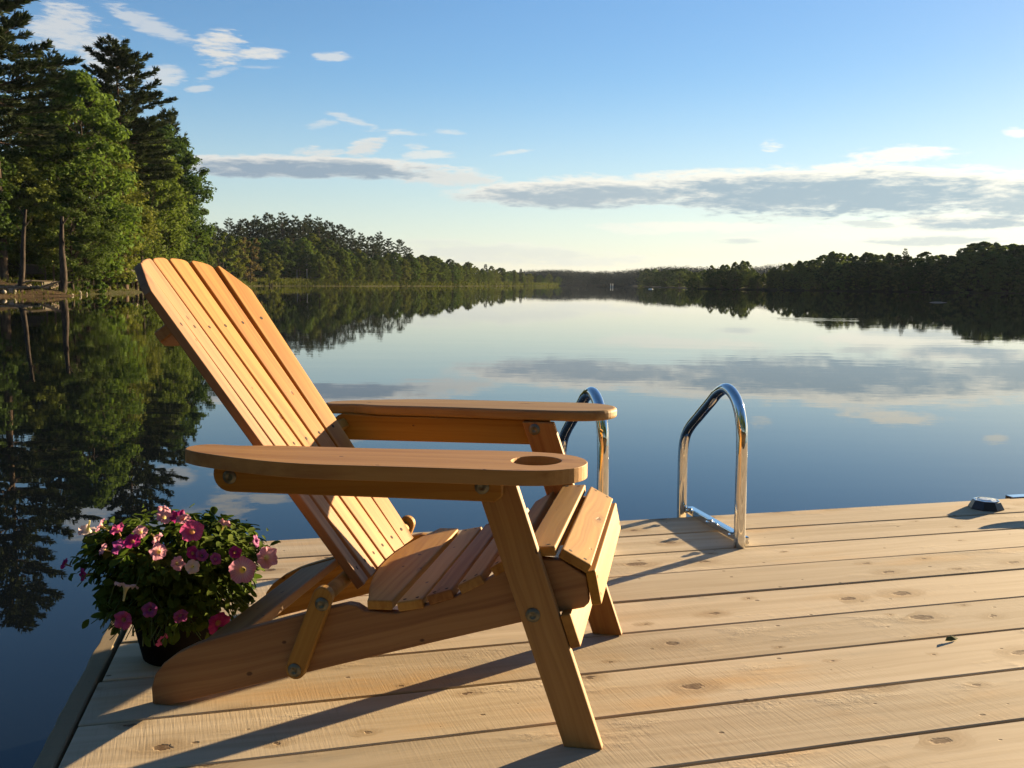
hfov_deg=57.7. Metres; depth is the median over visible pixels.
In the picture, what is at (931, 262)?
broadleaf tree
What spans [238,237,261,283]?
broadleaf tree
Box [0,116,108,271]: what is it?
broadleaf tree
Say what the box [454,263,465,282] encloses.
broadleaf tree
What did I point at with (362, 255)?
broadleaf tree
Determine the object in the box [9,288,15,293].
boulder
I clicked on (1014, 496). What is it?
edge plate
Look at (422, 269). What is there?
broadleaf tree
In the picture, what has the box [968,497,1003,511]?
deck light
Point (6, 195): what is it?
broadleaf tree
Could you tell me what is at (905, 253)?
white pine
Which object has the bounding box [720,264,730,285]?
broadleaf tree
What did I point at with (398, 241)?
white pine
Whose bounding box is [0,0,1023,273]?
sky
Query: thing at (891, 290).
wooded bank
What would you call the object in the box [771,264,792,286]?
broadleaf tree
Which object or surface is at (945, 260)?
broadleaf tree
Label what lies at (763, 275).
broadleaf tree
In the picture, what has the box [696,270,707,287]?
broadleaf tree
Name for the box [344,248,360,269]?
broadleaf tree
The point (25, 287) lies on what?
driftwood log
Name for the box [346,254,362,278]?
broadleaf tree
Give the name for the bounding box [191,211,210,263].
broadleaf tree
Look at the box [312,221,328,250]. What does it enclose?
white pine
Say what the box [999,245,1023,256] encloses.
broadleaf tree
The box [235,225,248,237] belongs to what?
white pine
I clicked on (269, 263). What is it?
broadleaf tree
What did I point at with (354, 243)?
white pine
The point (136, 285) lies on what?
bare trunk
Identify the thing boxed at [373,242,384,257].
white pine
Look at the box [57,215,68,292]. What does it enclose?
bare trunk
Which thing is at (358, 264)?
broadleaf tree
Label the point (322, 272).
broadleaf tree
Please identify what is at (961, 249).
broadleaf tree
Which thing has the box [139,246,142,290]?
bare trunk
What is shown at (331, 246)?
broadleaf tree
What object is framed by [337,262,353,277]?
broadleaf tree
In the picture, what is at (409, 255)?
broadleaf tree
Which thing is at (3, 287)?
driftwood log
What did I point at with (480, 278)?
broadleaf tree
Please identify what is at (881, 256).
broadleaf tree
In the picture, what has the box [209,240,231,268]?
broadleaf tree
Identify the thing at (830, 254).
broadleaf tree
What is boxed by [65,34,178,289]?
white pine
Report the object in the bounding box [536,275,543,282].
broadleaf tree
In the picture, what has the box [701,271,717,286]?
broadleaf tree
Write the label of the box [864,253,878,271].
broadleaf tree
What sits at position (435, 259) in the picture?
broadleaf tree
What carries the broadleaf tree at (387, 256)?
on the river bank at (38, 291)
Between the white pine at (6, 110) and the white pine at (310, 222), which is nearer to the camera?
the white pine at (6, 110)
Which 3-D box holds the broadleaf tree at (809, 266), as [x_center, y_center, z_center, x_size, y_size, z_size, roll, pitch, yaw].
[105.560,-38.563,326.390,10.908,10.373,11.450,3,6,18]
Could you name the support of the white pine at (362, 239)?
on the river bank at (38, 291)
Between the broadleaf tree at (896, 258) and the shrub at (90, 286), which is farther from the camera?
the broadleaf tree at (896, 258)
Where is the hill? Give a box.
[561,282,639,285]
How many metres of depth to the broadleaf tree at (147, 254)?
99.59 m
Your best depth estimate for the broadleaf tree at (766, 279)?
332.42 m
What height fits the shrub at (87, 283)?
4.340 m
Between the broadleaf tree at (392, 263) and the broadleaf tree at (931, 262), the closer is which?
the broadleaf tree at (931, 262)
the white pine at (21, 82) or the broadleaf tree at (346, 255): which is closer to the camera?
the white pine at (21, 82)
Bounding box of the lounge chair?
[134,258,621,749]
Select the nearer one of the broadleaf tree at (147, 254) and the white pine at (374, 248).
the broadleaf tree at (147, 254)
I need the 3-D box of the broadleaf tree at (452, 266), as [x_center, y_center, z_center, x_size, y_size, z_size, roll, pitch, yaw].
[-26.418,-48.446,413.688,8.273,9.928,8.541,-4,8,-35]
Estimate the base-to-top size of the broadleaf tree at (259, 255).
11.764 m
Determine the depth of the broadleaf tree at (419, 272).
370.48 m
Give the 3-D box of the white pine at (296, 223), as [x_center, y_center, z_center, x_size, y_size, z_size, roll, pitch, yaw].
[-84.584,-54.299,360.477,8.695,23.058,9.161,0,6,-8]
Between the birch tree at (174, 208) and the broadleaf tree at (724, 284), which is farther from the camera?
the broadleaf tree at (724, 284)
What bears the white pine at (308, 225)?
on the river bank at (38, 291)
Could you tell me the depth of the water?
10.79 m
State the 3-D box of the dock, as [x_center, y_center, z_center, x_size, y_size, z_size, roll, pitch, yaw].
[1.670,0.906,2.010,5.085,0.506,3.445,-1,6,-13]
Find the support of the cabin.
on the river bank at (38, 291)
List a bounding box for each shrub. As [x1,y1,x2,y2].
[9,269,31,278]
[27,238,77,280]
[44,250,99,290]
[67,259,101,293]
[79,259,116,293]
[89,271,119,289]
[100,250,135,288]
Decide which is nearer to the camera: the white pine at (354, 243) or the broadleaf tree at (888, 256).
the broadleaf tree at (888, 256)
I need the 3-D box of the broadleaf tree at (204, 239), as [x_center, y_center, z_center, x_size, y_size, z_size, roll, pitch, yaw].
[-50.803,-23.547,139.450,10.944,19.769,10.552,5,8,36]
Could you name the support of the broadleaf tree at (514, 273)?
on the river bank at (38, 291)
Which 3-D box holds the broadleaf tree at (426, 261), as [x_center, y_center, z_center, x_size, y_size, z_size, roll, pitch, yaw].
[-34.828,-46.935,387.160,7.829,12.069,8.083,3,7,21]
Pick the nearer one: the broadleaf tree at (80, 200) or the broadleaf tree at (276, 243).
the broadleaf tree at (80, 200)
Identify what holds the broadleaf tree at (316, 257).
on the river bank at (38, 291)
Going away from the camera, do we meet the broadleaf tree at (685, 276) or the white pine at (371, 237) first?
the white pine at (371, 237)
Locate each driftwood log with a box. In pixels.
[0,283,26,288]
[8,284,39,289]
[37,281,58,288]
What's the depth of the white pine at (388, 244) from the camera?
403.33 m
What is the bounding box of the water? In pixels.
[0,285,1023,767]
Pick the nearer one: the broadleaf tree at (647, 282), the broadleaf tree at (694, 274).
the broadleaf tree at (694, 274)
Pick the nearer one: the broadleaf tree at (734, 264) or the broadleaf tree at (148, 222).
the broadleaf tree at (148, 222)
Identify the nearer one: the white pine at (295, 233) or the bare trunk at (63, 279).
the bare trunk at (63, 279)
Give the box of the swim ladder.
[559,383,748,548]
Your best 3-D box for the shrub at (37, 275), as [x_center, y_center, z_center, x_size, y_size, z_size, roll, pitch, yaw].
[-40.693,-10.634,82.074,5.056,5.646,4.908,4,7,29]
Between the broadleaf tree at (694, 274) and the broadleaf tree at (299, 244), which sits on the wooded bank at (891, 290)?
the broadleaf tree at (694, 274)
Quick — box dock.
[33,498,1023,767]
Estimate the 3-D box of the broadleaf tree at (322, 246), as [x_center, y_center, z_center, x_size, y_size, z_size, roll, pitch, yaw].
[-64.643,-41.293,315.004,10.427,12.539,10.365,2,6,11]
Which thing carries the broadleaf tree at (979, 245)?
on the wooded bank at (891, 290)
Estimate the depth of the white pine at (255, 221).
340.40 m
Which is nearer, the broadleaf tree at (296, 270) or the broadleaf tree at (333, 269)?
the broadleaf tree at (296, 270)
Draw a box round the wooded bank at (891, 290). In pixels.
[629,283,1023,292]
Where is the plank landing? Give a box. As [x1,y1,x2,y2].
[16,279,57,289]
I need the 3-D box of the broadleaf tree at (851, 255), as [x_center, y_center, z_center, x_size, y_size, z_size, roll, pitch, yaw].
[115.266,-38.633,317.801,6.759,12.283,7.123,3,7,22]
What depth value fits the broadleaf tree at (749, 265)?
354.51 m
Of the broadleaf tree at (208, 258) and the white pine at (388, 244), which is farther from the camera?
the white pine at (388, 244)
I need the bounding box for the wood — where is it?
[487,263,900,285]
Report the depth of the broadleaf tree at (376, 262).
343.21 m
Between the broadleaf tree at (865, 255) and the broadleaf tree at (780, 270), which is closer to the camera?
the broadleaf tree at (865, 255)
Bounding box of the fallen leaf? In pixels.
[945,636,957,640]
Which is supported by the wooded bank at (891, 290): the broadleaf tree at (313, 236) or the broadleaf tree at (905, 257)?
the broadleaf tree at (905, 257)
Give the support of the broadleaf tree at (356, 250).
on the river bank at (38, 291)
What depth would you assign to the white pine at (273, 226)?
339.67 m
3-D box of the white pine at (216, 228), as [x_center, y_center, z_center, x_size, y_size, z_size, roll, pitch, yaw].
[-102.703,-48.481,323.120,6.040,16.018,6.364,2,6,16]
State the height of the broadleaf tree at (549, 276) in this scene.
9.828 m
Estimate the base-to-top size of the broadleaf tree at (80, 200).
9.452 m
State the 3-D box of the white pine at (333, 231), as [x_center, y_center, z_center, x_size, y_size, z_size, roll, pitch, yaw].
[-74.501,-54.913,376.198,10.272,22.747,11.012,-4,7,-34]
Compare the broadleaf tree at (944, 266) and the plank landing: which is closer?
the plank landing
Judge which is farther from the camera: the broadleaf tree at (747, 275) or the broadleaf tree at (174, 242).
the broadleaf tree at (747, 275)
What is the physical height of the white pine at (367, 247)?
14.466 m
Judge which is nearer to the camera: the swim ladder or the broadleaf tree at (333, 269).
the swim ladder
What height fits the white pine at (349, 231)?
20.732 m
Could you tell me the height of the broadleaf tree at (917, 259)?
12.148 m
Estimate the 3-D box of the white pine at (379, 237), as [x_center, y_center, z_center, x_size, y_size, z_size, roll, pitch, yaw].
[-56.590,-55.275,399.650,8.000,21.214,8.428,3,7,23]
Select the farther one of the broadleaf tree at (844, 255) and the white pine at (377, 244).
the white pine at (377, 244)
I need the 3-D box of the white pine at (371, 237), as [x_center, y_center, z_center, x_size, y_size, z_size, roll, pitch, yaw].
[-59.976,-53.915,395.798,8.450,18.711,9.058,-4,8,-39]
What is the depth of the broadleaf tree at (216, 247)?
204.46 m
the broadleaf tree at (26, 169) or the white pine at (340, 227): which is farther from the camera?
the white pine at (340, 227)
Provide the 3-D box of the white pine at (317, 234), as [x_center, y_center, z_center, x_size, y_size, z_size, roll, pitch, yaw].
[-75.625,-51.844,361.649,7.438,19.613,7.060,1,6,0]
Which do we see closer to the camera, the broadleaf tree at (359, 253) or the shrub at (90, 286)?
the shrub at (90, 286)
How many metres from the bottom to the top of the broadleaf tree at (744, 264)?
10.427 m
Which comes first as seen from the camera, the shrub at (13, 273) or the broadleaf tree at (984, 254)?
the shrub at (13, 273)
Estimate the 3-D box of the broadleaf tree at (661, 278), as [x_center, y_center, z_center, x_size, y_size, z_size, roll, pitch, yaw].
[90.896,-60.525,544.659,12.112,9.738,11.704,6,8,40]
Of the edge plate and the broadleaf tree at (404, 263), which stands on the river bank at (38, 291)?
the broadleaf tree at (404, 263)
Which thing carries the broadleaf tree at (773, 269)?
on the wooded bank at (891, 290)
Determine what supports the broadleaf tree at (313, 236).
on the river bank at (38, 291)
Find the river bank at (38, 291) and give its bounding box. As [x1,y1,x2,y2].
[0,273,541,296]
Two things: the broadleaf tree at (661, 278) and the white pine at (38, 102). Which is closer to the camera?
the white pine at (38, 102)
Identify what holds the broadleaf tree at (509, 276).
on the river bank at (38, 291)
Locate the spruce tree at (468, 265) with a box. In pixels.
[466,261,471,278]
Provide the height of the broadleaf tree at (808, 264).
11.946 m
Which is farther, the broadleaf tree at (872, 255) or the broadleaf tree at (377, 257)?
the broadleaf tree at (377, 257)
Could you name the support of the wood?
on the hill
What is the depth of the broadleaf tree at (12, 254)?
76.78 m
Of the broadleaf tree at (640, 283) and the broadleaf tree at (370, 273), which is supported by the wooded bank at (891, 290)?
the broadleaf tree at (640, 283)
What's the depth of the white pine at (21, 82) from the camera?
74.13 m
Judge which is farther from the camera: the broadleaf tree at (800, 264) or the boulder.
the broadleaf tree at (800, 264)
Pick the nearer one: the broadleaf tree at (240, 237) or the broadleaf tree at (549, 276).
the broadleaf tree at (240, 237)
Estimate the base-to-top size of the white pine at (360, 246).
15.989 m
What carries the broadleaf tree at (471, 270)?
on the river bank at (38, 291)
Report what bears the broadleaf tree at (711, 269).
on the wooded bank at (891, 290)
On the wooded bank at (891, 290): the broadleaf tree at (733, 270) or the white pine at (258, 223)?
the broadleaf tree at (733, 270)
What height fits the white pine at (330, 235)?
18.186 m
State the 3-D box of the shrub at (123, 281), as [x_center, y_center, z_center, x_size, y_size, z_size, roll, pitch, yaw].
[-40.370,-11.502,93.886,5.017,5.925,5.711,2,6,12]
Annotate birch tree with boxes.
[161,179,186,248]
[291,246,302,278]
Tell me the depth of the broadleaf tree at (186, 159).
129.23 m
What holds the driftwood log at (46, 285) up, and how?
on the river bank at (38, 291)
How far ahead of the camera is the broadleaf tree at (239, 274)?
229.72 m
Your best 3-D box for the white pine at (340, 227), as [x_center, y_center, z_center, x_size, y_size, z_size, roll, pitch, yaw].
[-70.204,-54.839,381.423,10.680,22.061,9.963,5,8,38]
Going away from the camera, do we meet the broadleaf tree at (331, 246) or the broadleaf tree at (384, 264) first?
the broadleaf tree at (331, 246)
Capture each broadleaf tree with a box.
[0,93,57,204]
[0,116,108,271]
[0,155,45,271]
[0,156,30,257]
[1,155,72,279]
[8,203,75,278]
[15,69,145,287]
[25,185,124,291]
[66,94,177,244]
[74,134,163,288]
[114,189,168,287]
[126,128,195,267]
[148,201,199,262]
[155,123,216,259]
[179,168,212,261]
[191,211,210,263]
[195,253,212,264]
[204,232,238,272]
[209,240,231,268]
[215,246,241,272]
[217,237,250,278]
[225,236,256,271]
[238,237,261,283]
[239,238,271,276]
[247,244,271,276]
[260,240,297,277]
[260,252,283,285]
[274,252,293,277]
[275,237,295,277]
[288,247,308,278]
[289,237,319,278]
[305,233,324,249]
[306,244,320,276]
[310,252,329,279]
[313,244,335,272]
[317,239,344,276]
[323,256,338,280]
[324,254,335,278]
[325,250,345,278]
[334,249,357,278]
[334,259,355,281]
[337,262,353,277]
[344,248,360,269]
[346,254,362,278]
[350,248,366,260]
[352,252,365,278]
[352,262,365,281]
[354,252,374,277]
[362,259,379,281]
[371,255,386,276]
[371,260,381,276]
[374,259,392,281]
[382,253,389,271]
[384,252,406,278]
[385,261,401,280]
[397,260,413,281]
[401,253,419,280]
[410,257,421,281]
[416,257,427,280]
[416,263,427,283]
[421,257,436,282]
[426,260,438,283]
[430,256,445,280]
[436,266,446,281]
[438,262,451,282]
[445,259,460,279]
[447,264,461,282]
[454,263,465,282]
[462,262,474,281]
[462,266,470,281]
[467,263,478,281]
[472,269,482,284]
[480,268,486,281]
[484,269,493,284]
[486,266,497,283]
[497,268,507,278]
[503,271,512,283]
[511,272,519,283]
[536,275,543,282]
[545,274,552,283]
[635,268,648,284]
[637,271,646,286]
[642,269,657,285]
[648,272,658,285]
[654,269,670,285]
[657,272,669,286]
[666,268,688,285]
[669,270,686,286]
[681,272,701,285]
[685,271,693,287]
[685,278,699,288]
[691,272,698,285]
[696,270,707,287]
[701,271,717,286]
[705,265,715,286]
[705,272,723,287]
[710,270,731,288]
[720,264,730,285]
[721,268,748,288]
[726,262,739,280]
[731,264,749,284]
[739,260,750,280]
[739,271,759,287]
[742,261,752,283]
[749,276,767,288]
[759,273,766,286]
[764,269,773,286]
[766,267,778,286]
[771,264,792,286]
[792,260,805,287]
[801,259,818,286]
[805,255,824,278]
[805,255,826,281]
[820,253,848,280]
[821,251,839,281]
[823,263,850,289]
[838,253,851,267]
[846,253,855,261]
[851,257,874,280]
[856,252,874,285]
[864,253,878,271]
[875,254,891,265]
[877,252,898,286]
[879,255,908,286]
[892,255,916,274]
[908,251,938,273]
[920,257,938,285]
[932,255,944,268]
[933,255,958,284]
[936,258,952,282]
[947,250,976,271]
[956,243,977,262]
[959,241,999,272]
[977,242,995,281]
[992,243,1023,265]
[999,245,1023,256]
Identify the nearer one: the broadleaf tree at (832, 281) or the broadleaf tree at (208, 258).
the broadleaf tree at (208, 258)
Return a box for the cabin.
[17,264,54,280]
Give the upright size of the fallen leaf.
0.009 m
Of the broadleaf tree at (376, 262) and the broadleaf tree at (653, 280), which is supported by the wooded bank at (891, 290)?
the broadleaf tree at (653, 280)
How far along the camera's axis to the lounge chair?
1.89 m
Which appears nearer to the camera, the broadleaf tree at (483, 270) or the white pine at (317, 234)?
the white pine at (317, 234)
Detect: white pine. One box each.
[0,0,84,279]
[0,61,12,115]
[17,48,102,215]
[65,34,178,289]
[159,105,207,248]
[210,221,220,239]
[212,228,225,240]
[220,217,236,240]
[235,218,253,241]
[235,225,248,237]
[244,221,257,243]
[248,219,261,237]
[250,214,267,238]
[259,224,274,240]
[260,212,279,239]
[263,222,281,240]
[271,212,292,241]
[284,215,302,245]
[285,227,298,243]
[289,226,301,240]
[296,222,310,239]
[298,220,313,241]
[302,214,318,237]
[311,217,329,243]
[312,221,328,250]
[312,226,325,245]
[323,231,334,250]
[324,220,339,246]
[333,237,342,247]
[334,224,349,247]
[343,229,361,249]
[349,239,358,254]
[357,233,366,252]
[357,241,367,255]
[360,244,372,257]
[362,235,374,256]
[367,244,381,259]
[370,242,382,259]
[371,231,387,256]
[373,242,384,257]
[384,238,393,253]
[391,239,406,259]
[403,247,413,255]
[899,248,909,267]
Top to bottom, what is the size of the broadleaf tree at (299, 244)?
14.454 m
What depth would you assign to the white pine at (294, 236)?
343.70 m
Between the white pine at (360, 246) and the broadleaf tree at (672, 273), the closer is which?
the white pine at (360, 246)
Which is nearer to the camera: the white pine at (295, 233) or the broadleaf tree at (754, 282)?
the broadleaf tree at (754, 282)
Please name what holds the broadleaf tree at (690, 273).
on the wooded bank at (891, 290)
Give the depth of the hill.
1014.90 m
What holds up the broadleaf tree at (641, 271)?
on the wooded bank at (891, 290)
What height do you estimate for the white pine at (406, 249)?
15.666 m
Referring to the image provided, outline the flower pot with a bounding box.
[60,503,280,666]
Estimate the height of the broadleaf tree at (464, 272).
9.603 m
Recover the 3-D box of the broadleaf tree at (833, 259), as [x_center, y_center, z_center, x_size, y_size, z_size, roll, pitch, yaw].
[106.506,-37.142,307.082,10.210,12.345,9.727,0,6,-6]
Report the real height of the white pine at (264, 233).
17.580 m
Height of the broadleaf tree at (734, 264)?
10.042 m
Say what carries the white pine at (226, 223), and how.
on the river bank at (38, 291)
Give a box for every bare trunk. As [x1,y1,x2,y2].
[17,208,32,291]
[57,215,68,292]
[133,251,137,289]
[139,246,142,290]
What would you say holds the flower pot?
on the dock
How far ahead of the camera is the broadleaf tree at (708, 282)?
346.89 m
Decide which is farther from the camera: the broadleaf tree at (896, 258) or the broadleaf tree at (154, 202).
the broadleaf tree at (896, 258)
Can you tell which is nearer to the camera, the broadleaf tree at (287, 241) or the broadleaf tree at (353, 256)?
the broadleaf tree at (287, 241)
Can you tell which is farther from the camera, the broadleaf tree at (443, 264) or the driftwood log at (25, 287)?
the broadleaf tree at (443, 264)
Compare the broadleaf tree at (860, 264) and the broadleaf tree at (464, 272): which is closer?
the broadleaf tree at (860, 264)
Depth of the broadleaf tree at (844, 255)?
311.29 m
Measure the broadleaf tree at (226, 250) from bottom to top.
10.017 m
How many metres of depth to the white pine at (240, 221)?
334.97 m
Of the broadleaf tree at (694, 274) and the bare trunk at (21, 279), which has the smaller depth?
the bare trunk at (21, 279)
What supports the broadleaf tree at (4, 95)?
on the river bank at (38, 291)
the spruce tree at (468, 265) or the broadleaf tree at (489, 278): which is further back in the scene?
the broadleaf tree at (489, 278)
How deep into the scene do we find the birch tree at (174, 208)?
118.69 m
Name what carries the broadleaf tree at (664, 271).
on the wooded bank at (891, 290)
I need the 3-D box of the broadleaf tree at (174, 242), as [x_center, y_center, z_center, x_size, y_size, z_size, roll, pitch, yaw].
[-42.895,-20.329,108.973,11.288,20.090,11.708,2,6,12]
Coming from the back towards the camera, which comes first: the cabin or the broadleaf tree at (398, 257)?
the broadleaf tree at (398, 257)
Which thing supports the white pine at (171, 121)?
on the river bank at (38, 291)
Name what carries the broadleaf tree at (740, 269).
on the wooded bank at (891, 290)
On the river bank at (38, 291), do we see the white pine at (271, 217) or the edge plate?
the white pine at (271, 217)
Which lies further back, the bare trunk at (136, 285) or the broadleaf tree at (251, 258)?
the broadleaf tree at (251, 258)
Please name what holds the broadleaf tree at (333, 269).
on the river bank at (38, 291)
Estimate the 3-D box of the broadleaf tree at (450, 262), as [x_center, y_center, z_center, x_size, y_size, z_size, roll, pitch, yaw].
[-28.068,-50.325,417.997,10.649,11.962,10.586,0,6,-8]
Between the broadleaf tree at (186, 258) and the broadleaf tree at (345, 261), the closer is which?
the broadleaf tree at (186, 258)
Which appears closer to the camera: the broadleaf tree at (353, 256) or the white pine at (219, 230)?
the white pine at (219, 230)
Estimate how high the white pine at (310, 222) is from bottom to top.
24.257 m
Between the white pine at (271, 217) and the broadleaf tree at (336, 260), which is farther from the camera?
the white pine at (271, 217)
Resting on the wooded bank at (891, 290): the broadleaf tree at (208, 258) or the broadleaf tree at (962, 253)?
the broadleaf tree at (962, 253)
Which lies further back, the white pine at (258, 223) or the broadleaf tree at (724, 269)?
the broadleaf tree at (724, 269)
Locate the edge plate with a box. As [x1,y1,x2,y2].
[1005,494,1023,498]
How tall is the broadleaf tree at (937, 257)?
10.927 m
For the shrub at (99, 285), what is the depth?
86.87 m
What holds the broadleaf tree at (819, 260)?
on the wooded bank at (891, 290)
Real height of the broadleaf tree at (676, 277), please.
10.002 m
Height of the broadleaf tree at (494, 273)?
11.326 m
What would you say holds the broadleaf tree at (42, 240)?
on the river bank at (38, 291)
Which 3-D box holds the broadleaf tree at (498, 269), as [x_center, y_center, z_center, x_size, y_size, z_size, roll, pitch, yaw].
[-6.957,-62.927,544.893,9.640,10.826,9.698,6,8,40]
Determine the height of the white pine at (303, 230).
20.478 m
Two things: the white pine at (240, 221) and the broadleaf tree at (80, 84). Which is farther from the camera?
the white pine at (240, 221)
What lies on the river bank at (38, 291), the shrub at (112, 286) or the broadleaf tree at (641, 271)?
the shrub at (112, 286)
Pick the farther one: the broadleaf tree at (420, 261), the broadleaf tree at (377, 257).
the broadleaf tree at (420, 261)
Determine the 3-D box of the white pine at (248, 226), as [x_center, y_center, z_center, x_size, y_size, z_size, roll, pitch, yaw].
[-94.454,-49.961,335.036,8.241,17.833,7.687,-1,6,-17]
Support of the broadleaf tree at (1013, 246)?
on the wooded bank at (891, 290)
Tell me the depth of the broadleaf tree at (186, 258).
120.34 m
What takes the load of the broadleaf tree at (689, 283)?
on the wooded bank at (891, 290)
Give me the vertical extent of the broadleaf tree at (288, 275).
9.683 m
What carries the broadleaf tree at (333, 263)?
on the river bank at (38, 291)
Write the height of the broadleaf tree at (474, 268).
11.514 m
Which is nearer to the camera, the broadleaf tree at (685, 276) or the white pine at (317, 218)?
the white pine at (317, 218)
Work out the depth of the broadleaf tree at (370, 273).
326.60 m
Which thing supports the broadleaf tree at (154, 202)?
on the river bank at (38, 291)
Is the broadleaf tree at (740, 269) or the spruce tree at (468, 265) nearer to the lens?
the broadleaf tree at (740, 269)
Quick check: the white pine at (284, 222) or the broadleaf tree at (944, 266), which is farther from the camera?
the white pine at (284, 222)
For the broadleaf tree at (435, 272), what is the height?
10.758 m
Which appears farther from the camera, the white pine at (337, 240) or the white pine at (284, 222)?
the white pine at (337, 240)
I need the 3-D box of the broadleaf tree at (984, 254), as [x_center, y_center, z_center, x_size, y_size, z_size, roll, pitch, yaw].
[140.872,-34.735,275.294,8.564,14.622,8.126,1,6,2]
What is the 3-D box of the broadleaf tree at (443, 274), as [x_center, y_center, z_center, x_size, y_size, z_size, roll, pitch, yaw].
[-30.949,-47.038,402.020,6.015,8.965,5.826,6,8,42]

